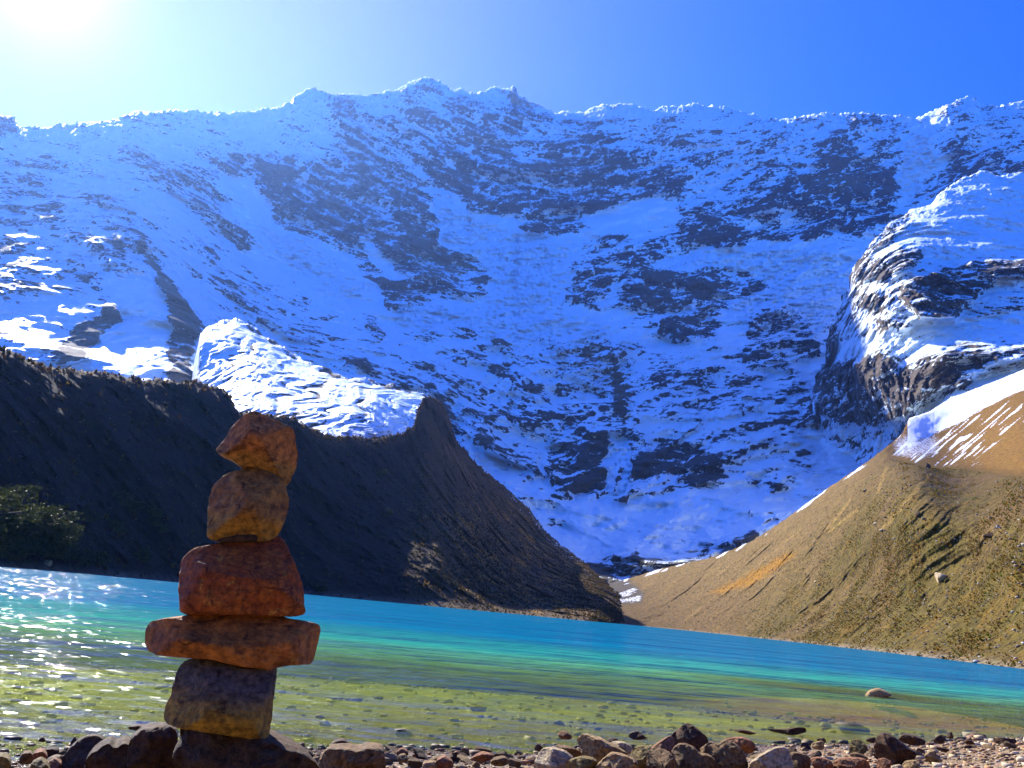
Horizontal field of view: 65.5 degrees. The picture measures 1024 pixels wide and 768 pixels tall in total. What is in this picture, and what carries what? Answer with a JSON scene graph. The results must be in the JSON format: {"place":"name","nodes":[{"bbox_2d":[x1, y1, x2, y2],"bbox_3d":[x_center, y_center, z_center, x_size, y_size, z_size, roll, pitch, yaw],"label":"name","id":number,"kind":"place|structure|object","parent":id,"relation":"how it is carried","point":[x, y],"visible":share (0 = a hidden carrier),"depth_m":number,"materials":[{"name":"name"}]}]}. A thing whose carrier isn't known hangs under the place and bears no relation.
{"place":"outdoors","nodes":[
{"label":"outdoors","id":0,"kind":"place"},
{"bbox_2d":[0,350,621,621],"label":"moraine","id":1,"kind":"structure","parent":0,"point":[90,464],"depth_m":188.54,"materials":[{"name":"gravel"},{"name":"soil"},{"name":"rock"}]},
{"bbox_2d":[0,531,37,561],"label":"tree","id":2,"kind":"object","parent":1,"relation":"on","point":[20,551],"visible":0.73,"depth_m":94.33,"materials":[{"name":"green plant"}]},
{"bbox_2d":[0,486,48,559],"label":"tree","id":3,"kind":"object","parent":1,"relation":"on","point":[4,511],"visible":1,"depth_m":88.29,"materials":[{"name":"green plant"}]},
{"bbox_2d":[0,483,54,553],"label":"tree","id":4,"kind":"object","parent":1,"relation":"on","point":[16,525],"visible":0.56,"depth_m":95.90,"materials":[{"name":"green plant"}]},
{"bbox_2d":[10,507,48,531],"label":"shrub","id":5,"kind":"object","parent":1,"relation":"on","point":[27,517],"visible":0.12,"depth_m":98.77,"materials":[{"name":"green plant"}]},
{"bbox_2d":[11,498,63,555],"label":"tree","id":6,"kind":"object","parent":1,"relation":"on","point":[40,538],"visible":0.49,"depth_m":100.03,"materials":[{"name":"green plant"}]},
{"bbox_2d":[22,504,66,526],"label":"shrub","id":7,"kind":"object","parent":1,"relation":"on","point":[60,510],"visible":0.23,"depth_m":106.17,"materials":[{"name":"green plant"}]},
{"bbox_2d":[44,560,51,566],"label":"boulder","id":8,"kind":"object","parent":1,"relation":"on","point":[48,563],"visible":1,"depth_m":101.06,"materials":[{"name":"beige stone"}]},
{"bbox_2d":[22,511,84,560],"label":"tree","id":9,"kind":"object","parent":1,"relation":"on","point":[68,527],"visible":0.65,"depth_m":101.73,"materials":[{"name":"green plant"}]},
{"bbox_2d":[48,525,82,560],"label":"tree","id":10,"kind":"object","parent":1,"relation":"on","point":[66,551],"visible":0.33,"depth_m":104.89,"materials":[{"name":"green plant"}]},
{"bbox_2d":[132,547,154,562],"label":"shrub","id":11,"kind":"object","parent":1,"relation":"on","point":[144,556],"visible":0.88,"depth_m":127.77,"materials":[{"name":"green plant"}]},
{"bbox_2d":[0,349,621,601],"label":"heath","id":12,"kind":"object","parent":1,"relation":"on","point":[40,364],"visible":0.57,"depth_m":258.05,"materials":[{"name":"plant"}]},
{"bbox_2d":[0,369,621,622],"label":"scree","id":13,"kind":"structure","parent":1,"relation":"on","point":[108,533],"depth_m":287.43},
{"bbox_2d":[0,345,624,623],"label":"tussock grass","id":14,"kind":"structure","parent":1,"relation":"on","point":[594,584],"depth_m":271.46,"materials":[{"name":"plant"}]},
{"bbox_2d":[310,580,329,592],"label":"shrub","id":15,"kind":"object","parent":1,"relation":"on","point":[320,588],"visible":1,"depth_m":172.20,"materials":[{"name":"green plant"}]},
{"bbox_2d":[376,508,394,516],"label":"shrub","id":16,"kind":"object","parent":1,"relation":"on","point":[386,513],"visible":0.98,"depth_m":244.65,"materials":[{"name":"green plant"}]},
{"bbox_2d":[540,591,553,597],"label":"boulder","id":17,"kind":"object","parent":1,"relation":"on","point":[545,593],"visible":0.94,"depth_m":317.16,"materials":[{"name":"stone"}]},
{"bbox_2d":[0,77,1023,582],"bbox_3d":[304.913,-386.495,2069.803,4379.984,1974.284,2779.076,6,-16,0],"label":"mountain","id":18,"kind":"structure","parent":0,"point":[600,331],"depth_m":1700.80,"materials":[{"name":"snow"}]},
{"bbox_2d":[192,318,426,438],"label":"snow apron","id":19,"kind":"object","parent":18,"relation":"on","point":[248,367],"visible":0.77,"depth_m":621.42,"materials":[{"name":"snow"},{"name":"ice"}]},
{"bbox_2d":[810,170,1023,465],"bbox_3d":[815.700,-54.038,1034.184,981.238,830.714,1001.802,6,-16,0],"label":"rock spur","id":20,"kind":"structure","parent":18,"relation":"attached to","point":[929,313],"depth_m":874.45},
{"bbox_2d":[0,632,1023,767],"bbox_3d":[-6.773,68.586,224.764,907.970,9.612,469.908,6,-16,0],"label":"shore","id":21,"kind":"structure","parent":0,"point":[850,706],"depth_m":5.97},
{"bbox_2d":[0,752,10,767],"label":"stone","id":22,"kind":"object","parent":21,"relation":"on","point":[5,760],"visible":1,"depth_m":1.84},
{"bbox_2d":[19,750,32,763],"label":"stone","id":23,"kind":"object","parent":21,"relation":"on","point":[25,757],"visible":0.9,"depth_m":2.07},
{"bbox_2d":[30,757,49,767],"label":"stone","id":24,"kind":"object","parent":21,"relation":"on","point":[40,762],"visible":1,"depth_m":1.89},
{"bbox_2d":[32,748,47,760],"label":"stone","id":25,"kind":"object","parent":21,"relation":"on","point":[39,752],"visible":0.69,"depth_m":2.04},
{"bbox_2d":[44,746,59,758],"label":"shore stone","id":26,"kind":"object","parent":21,"relation":"on","point":[52,750],"visible":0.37,"depth_m":2.34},
{"bbox_2d":[47,754,59,762],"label":"shore stone","id":27,"kind":"object","parent":21,"relation":"on","point":[52,757],"visible":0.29,"depth_m":2.30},
{"bbox_2d":[49,757,61,767],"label":"stone","id":28,"kind":"object","parent":21,"relation":"on","point":[55,762],"visible":0.86,"depth_m":1.94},
{"bbox_2d":[58,748,67,754],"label":"shore stone","id":29,"kind":"object","parent":21,"relation":"on","point":[63,751],"visible":0.24,"depth_m":2.40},
{"bbox_2d":[70,736,77,745],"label":"stone","id":30,"kind":"object","parent":21,"relation":"on","point":[74,739],"visible":0.65,"depth_m":2.41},
{"bbox_2d":[61,734,104,767],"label":"boulder","id":31,"kind":"object","parent":21,"relation":"on","point":[77,752],"visible":0.59,"depth_m":1.95,"materials":[{"name":"stone"}]},
{"bbox_2d":[84,735,130,767],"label":"boulder","id":32,"kind":"object","parent":21,"relation":"on","point":[110,752],"visible":0.82,"depth_m":1.79,"materials":[{"name":"stone"}]},
{"bbox_2d":[128,724,145,730],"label":"stone","id":33,"kind":"object","parent":21,"relation":"on","point":[136,727],"visible":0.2,"depth_m":2.75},
{"bbox_2d":[127,722,177,767],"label":"boulder","id":34,"kind":"object","parent":21,"relation":"on","point":[152,744],"visible":0.91,"depth_m":1.74,"materials":[{"name":"stone"}]},
{"bbox_2d":[172,729,319,767],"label":"boulder","id":35,"kind":"object","parent":21,"relation":"on","point":[198,749],"visible":0.79,"depth_m":1.65,"materials":[{"name":"stone"}]},
{"bbox_2d":[164,658,276,738],"bbox_3d":[-0.616,0.664,1.692,0.218,0.148,0.194,10,-17,-16],"label":"cairn stone","id":36,"kind":"object","parent":35,"relation":"on","point":[212,696],"visible":0.91,"depth_m":1.64,"materials":[{"name":"stone"}]},
{"bbox_2d":[145,615,320,669],"bbox_3d":[-0.603,0.552,1.728,0.363,0.111,0.207,11,-17,-18],"label":"cairn stone","id":37,"kind":"object","parent":36,"relation":"on","point":[267,642],"visible":0.93,"depth_m":1.67,"materials":[{"name":"stone"}]},
{"bbox_2d":[178,536,305,616],"bbox_3d":[-0.589,0.425,1.767,0.277,0.186,0.216,10,-17,-16],"label":"cairn stone","id":38,"kind":"object","parent":37,"relation":"on","point":[256,578],"visible":0.99,"depth_m":1.69,"materials":[{"name":"stone"}]},
{"bbox_2d":[217,534,257,543],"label":"cairn stone","id":39,"kind":"object","parent":38,"relation":"on","point":[242,538],"visible":0.87,"depth_m":1.74,"materials":[{"name":"stone"}]},
{"bbox_2d":[207,467,288,541],"bbox_3d":[-0.596,0.274,1.793,0.176,0.172,0.166,6,-16,0],"label":"cairn stone","id":40,"kind":"object","parent":39,"relation":"on","point":[248,500],"visible":0.95,"depth_m":1.75,"materials":[{"name":"stone"}]},
{"bbox_2d":[216,411,297,485],"bbox_3d":[-0.586,0.150,1.845,0.145,0.157,0.168,-7,-20,38],"label":"cairn stone","id":41,"kind":"object","parent":40,"relation":"on","point":[258,441],"visible":0.98,"depth_m":1.80,"materials":[{"name":"stone"}]},
{"bbox_2d":[329,738,349,745],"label":"stone","id":42,"kind":"object","parent":21,"relation":"on","point":[341,740],"visible":0.34,"depth_m":2.83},
{"bbox_2d":[318,742,385,767],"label":"boulder","id":43,"kind":"object","parent":21,"relation":"on","point":[351,755],"visible":1,"depth_m":2.28,"materials":[{"name":"brown stone"}]},
{"bbox_2d":[384,745,396,750],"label":"shore stone","id":44,"kind":"object","parent":21,"relation":"on","point":[388,748],"visible":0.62,"depth_m":2.97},
{"bbox_2d":[385,753,397,760],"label":"shore stone","id":45,"kind":"object","parent":21,"relation":"on","point":[393,756],"visible":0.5,"depth_m":2.74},
{"bbox_2d":[397,753,407,762],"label":"stone","id":46,"kind":"object","parent":21,"relation":"on","point":[402,758],"visible":1,"depth_m":2.61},
{"bbox_2d":[396,747,408,755],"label":"stone","id":47,"kind":"object","parent":21,"relation":"on","point":[401,750],"visible":0.69,"depth_m":2.75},
{"bbox_2d":[408,759,422,767],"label":"shore stone","id":48,"kind":"object","parent":21,"relation":"on","point":[414,763],"visible":1,"depth_m":2.64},
{"bbox_2d":[413,747,424,753],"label":"shore stone","id":49,"kind":"object","parent":21,"relation":"on","point":[418,750],"visible":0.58,"depth_m":2.92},
{"bbox_2d":[416,753,427,759],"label":"shore stone","id":50,"kind":"object","parent":21,"relation":"on","point":[421,756],"visible":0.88,"depth_m":2.83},
{"bbox_2d":[422,760,436,767],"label":"stone","id":51,"kind":"object","parent":21,"relation":"on","point":[430,764],"visible":0.99,"depth_m":2.52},
{"bbox_2d":[436,755,453,767],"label":"stone","id":52,"kind":"object","parent":21,"relation":"on","point":[444,761],"visible":0.98,"depth_m":2.53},
{"bbox_2d":[450,756,459,762],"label":"shore stone","id":53,"kind":"object","parent":21,"relation":"on","point":[455,759],"visible":0.61,"depth_m":2.81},
{"bbox_2d":[455,763,467,767],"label":"shore stone","id":54,"kind":"object","parent":21,"relation":"on","point":[460,765],"visible":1,"depth_m":2.60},
{"bbox_2d":[457,754,472,763],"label":"shore stone","id":55,"kind":"object","parent":21,"relation":"on","point":[464,759],"visible":0.74,"depth_m":2.84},
{"bbox_2d":[461,747,471,754],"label":"shore stone","id":56,"kind":"object","parent":21,"relation":"on","point":[465,750],"visible":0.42,"depth_m":3.05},
{"bbox_2d":[472,761,479,767],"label":"shore stone","id":57,"kind":"object","parent":21,"relation":"on","point":[475,764],"visible":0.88,"depth_m":2.77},
{"bbox_2d":[471,751,493,761],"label":"stone","id":58,"kind":"object","parent":21,"relation":"on","point":[482,756],"visible":1,"depth_m":2.72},
{"bbox_2d":[474,746,491,752],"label":"shore stone","id":59,"kind":"object","parent":21,"relation":"on","point":[480,748],"visible":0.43,"depth_m":3.07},
{"bbox_2d":[490,756,509,765],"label":"stone","id":60,"kind":"object","parent":21,"relation":"on","point":[500,761],"visible":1,"depth_m":2.62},
{"bbox_2d":[494,751,508,756],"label":"shore stone","id":61,"kind":"object","parent":21,"relation":"on","point":[504,753],"visible":0.51,"depth_m":2.96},
{"bbox_2d":[0,733,1023,767],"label":"gravel","id":62,"kind":"structure","parent":21,"relation":"on","point":[1018,760],"depth_m":3.35,"materials":[{"name":"gravel"}]},
{"bbox_2d":[0,658,1023,750],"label":"lake pebbles","id":63,"kind":"object","parent":21,"relation":"on","point":[852,728],"visible":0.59,"depth_m":5.21,"materials":[{"name":"stone"}]},
{"bbox_2d":[509,758,521,767],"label":"shore stone","id":64,"kind":"object","parent":21,"relation":"on","point":[515,762],"visible":0.93,"depth_m":2.81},
{"bbox_2d":[525,758,534,763],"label":"shore stone","id":65,"kind":"object","parent":21,"relation":"on","point":[532,760],"visible":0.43,"depth_m":2.91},
{"bbox_2d":[534,743,542,751],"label":"stone","id":66,"kind":"object","parent":21,"relation":"on","point":[538,747],"visible":0.92,"depth_m":2.86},
{"bbox_2d":[534,746,572,767],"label":"boulder","id":67,"kind":"object","parent":21,"relation":"on","point":[551,757],"visible":0.9,"depth_m":2.67,"materials":[{"name":"stone"}]},
{"bbox_2d":[558,731,571,739],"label":"stone","id":68,"kind":"object","parent":21,"relation":"on","point":[564,735],"visible":1,"depth_m":3.42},
{"bbox_2d":[551,745,581,757],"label":"stone","id":69,"kind":"object","parent":21,"relation":"on","point":[573,752],"visible":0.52,"depth_m":2.86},
{"bbox_2d":[566,756,598,767],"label":"stone","id":70,"kind":"object","parent":21,"relation":"on","point":[583,762],"visible":0.93,"depth_m":2.53,"materials":[{"name":"stone"}]},
{"bbox_2d":[577,733,627,761],"bbox_3d":[0.320,1.291,2.791,0.182,0.107,0.145,6,-16,0],"label":"boulder","id":71,"kind":"object","parent":21,"relation":"on","point":[598,748],"visible":0.67,"depth_m":2.76,"materials":[{"name":"beige stone"}]},
{"bbox_2d":[607,738,619,741],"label":"stone","id":72,"kind":"object","parent":21,"relation":"on","point":[612,739],"visible":0.49,"depth_m":3.03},
{"bbox_2d":[595,751,638,767],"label":"boulder","id":73,"kind":"object","parent":21,"relation":"on","point":[613,759],"visible":1,"depth_m":2.47,"materials":[{"name":"beige stone"}]},
{"bbox_2d":[611,741,632,753],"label":"stone","id":74,"kind":"object","parent":21,"relation":"on","point":[627,748],"visible":0.66,"depth_m":2.84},
{"bbox_2d":[628,731,645,739],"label":"stone","id":75,"kind":"object","parent":21,"relation":"on","point":[636,735],"visible":1,"depth_m":3.57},
{"bbox_2d":[630,745,650,767],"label":"stone","id":76,"kind":"object","parent":21,"relation":"on","point":[639,753],"visible":0.73,"depth_m":2.69,"materials":[{"name":"stone"}]},
{"bbox_2d":[646,747,678,767],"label":"boulder","id":77,"kind":"object","parent":21,"relation":"on","point":[658,757],"visible":1,"depth_m":2.50,"materials":[{"name":"brown stone"}]},
{"bbox_2d":[651,736,674,753],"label":"stone","id":78,"kind":"object","parent":21,"relation":"on","point":[667,743],"visible":0.58,"depth_m":2.78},
{"bbox_2d":[671,723,707,751],"bbox_3d":[0.673,1.365,3.044,0.141,0.133,0.142,19,-20,-38],"label":"boulder","id":79,"kind":"object","parent":21,"relation":"on","point":[692,735],"visible":0.56,"depth_m":3.00,"materials":[{"name":"stone"}]},
{"bbox_2d":[671,743,718,767],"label":"boulder","id":80,"kind":"object","parent":21,"relation":"on","point":[685,755],"visible":0.96,"depth_m":2.58,"materials":[{"name":"brown stone"}]},
{"bbox_2d":[700,739,747,767],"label":"boulder","id":81,"kind":"object","parent":21,"relation":"on","point":[725,753],"visible":0.93,"depth_m":2.61,"materials":[{"name":"brown stone"}]},
{"bbox_2d":[723,736,755,753],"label":"stone","id":82,"kind":"object","parent":21,"relation":"on","point":[747,745],"visible":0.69,"depth_m":2.90,"materials":[{"name":"stone"}]},
{"bbox_2d":[734,729,755,734],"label":"stone","id":83,"kind":"object","parent":21,"relation":"on","point":[744,731],"visible":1,"depth_m":3.74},
{"bbox_2d":[748,746,792,767],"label":"boulder","id":84,"kind":"object","parent":21,"relation":"on","point":[777,757],"visible":1,"depth_m":2.52,"materials":[{"name":"stone"}]},
{"bbox_2d":[790,752,810,767],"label":"stone","id":85,"kind":"object","parent":21,"relation":"on","point":[800,760],"visible":0.81,"depth_m":2.62,"materials":[{"name":"stone"}]},
{"bbox_2d":[800,743,810,748],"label":"shore stone","id":86,"kind":"object","parent":21,"relation":"on","point":[807,745],"visible":0.66,"depth_m":4.02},
{"bbox_2d":[810,751,821,758],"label":"shore stone","id":87,"kind":"object","parent":21,"relation":"on","point":[817,754],"visible":0.59,"depth_m":3.44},
{"bbox_2d":[811,741,823,749],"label":"stone","id":88,"kind":"object","parent":21,"relation":"on","point":[818,745],"visible":1,"depth_m":3.47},
{"bbox_2d":[810,756,833,767],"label":"stone","id":89,"kind":"object","parent":21,"relation":"on","point":[820,762],"visible":1,"depth_m":2.55,"materials":[{"name":"stone"}]},
{"bbox_2d":[833,757,869,767],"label":"boulder","id":90,"kind":"object","parent":21,"relation":"on","point":[849,762],"visible":0.97,"depth_m":2.57,"materials":[{"name":"red stone"}]},
{"bbox_2d":[849,739,867,753],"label":"stone","id":91,"kind":"object","parent":21,"relation":"on","point":[858,746],"visible":0.94,"depth_m":3.25,"materials":[{"name":"stone"}]},
{"bbox_2d":[850,752,867,759],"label":"stone","id":92,"kind":"object","parent":21,"relation":"on","point":[855,754],"visible":0.66,"depth_m":2.89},
{"bbox_2d":[866,737,875,742],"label":"stone","id":93,"kind":"object","parent":21,"relation":"on","point":[871,739],"visible":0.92,"depth_m":3.49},
{"bbox_2d":[877,758,891,767],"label":"stone","id":94,"kind":"object","parent":21,"relation":"on","point":[884,763],"visible":1,"depth_m":2.69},
{"bbox_2d":[873,732,916,765],"bbox_3d":[1.480,1.413,3.081,0.151,0.110,0.162,-2,-17,24],"label":"boulder","id":95,"kind":"object","parent":21,"relation":"on","point":[892,749],"visible":0.91,"depth_m":3.04,"materials":[{"name":"stone"}]},
{"bbox_2d":[891,764,902,767],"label":"stone","id":96,"kind":"object","parent":21,"relation":"on","point":[897,766],"visible":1,"depth_m":2.47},
{"bbox_2d":[902,760,919,767],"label":"stone","id":97,"kind":"object","parent":21,"relation":"on","point":[911,764],"visible":1,"depth_m":2.66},
{"bbox_2d":[899,733,925,745],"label":"boulder","id":98,"kind":"object","parent":21,"relation":"on","point":[910,739],"visible":0.99,"depth_m":3.60,"materials":[{"name":"stone"}]},
{"bbox_2d":[924,750,942,762],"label":"stone","id":99,"kind":"object","parent":21,"relation":"on","point":[930,756],"visible":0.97,"depth_m":3.05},
{"bbox_2d":[933,734,945,743],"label":"stone","id":100,"kind":"object","parent":21,"relation":"on","point":[940,739],"visible":1,"depth_m":3.80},
{"bbox_2d":[936,747,949,751],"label":"stone","id":101,"kind":"object","parent":21,"relation":"on","point":[942,749],"visible":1,"depth_m":3.37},
{"bbox_2d":[946,732,953,738],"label":"stone","id":102,"kind":"object","parent":21,"relation":"on","point":[950,735],"visible":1,"depth_m":4.03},
{"bbox_2d":[963,740,974,744],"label":"stone","id":103,"kind":"object","parent":21,"relation":"on","point":[969,742],"visible":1,"depth_m":4.06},
{"bbox_2d":[982,744,994,747],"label":"shore stone","id":104,"kind":"object","parent":21,"relation":"on","point":[987,746],"visible":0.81,"depth_m":4.25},
{"bbox_2d":[993,737,1016,743],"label":"stone","id":105,"kind":"object","parent":21,"relation":"on","point":[999,740],"visible":0.83,"depth_m":4.33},
{"bbox_2d":[1003,742,1016,748],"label":"shore stone","id":106,"kind":"object","parent":21,"relation":"on","point":[1008,745],"visible":0.62,"depth_m":3.91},
{"bbox_2d":[0,566,1023,707],"bbox_3d":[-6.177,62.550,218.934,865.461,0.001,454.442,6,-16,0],"label":"lake water","id":107,"kind":"structure","parent":0,"point":[57,603],"depth_m":16.05,"materials":[{"name":"liquid"}]},
{"bbox_2d":[767,727,805,734],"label":"stone","id":108,"kind":"object","parent":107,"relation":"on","point":[795,730],"visible":1,"depth_m":4.59,"materials":[{"name":"stone"}]},
{"bbox_2d":[865,688,890,698],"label":"stone","id":109,"kind":"object","parent":107,"relation":"on","point":[876,693],"visible":1,"depth_m":9.31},
{"bbox_2d":[0,0,1023,127],"label":"sky","id":110,"kind":"structure","parent":0,"point":[62,61],"materials":[{"name":"blue"}]},
{"bbox_2d":[608,370,1023,727],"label":"hillside","id":111,"kind":"structure","parent":0,"point":[977,430],"depth_m":209.45,"materials":[{"name":"plant"}]},
{"bbox_2d":[621,458,1023,668],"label":"scree","id":112,"kind":"structure","parent":111,"relation":"on","point":[1017,597],"depth_m":161.82,"materials":[{"name":"gravel"}]},
{"bbox_2d":[934,572,947,583],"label":"boulder","id":113,"kind":"object","parent":111,"relation":"on","point":[939,577],"visible":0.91,"depth_m":130.09,"materials":[{"name":"stone"}]},
{"bbox_2d":[983,533,992,538],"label":"boulder","id":114,"kind":"object","parent":111,"relation":"on","point":[988,535],"visible":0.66,"depth_m":115.93,"materials":[{"name":"stone"}]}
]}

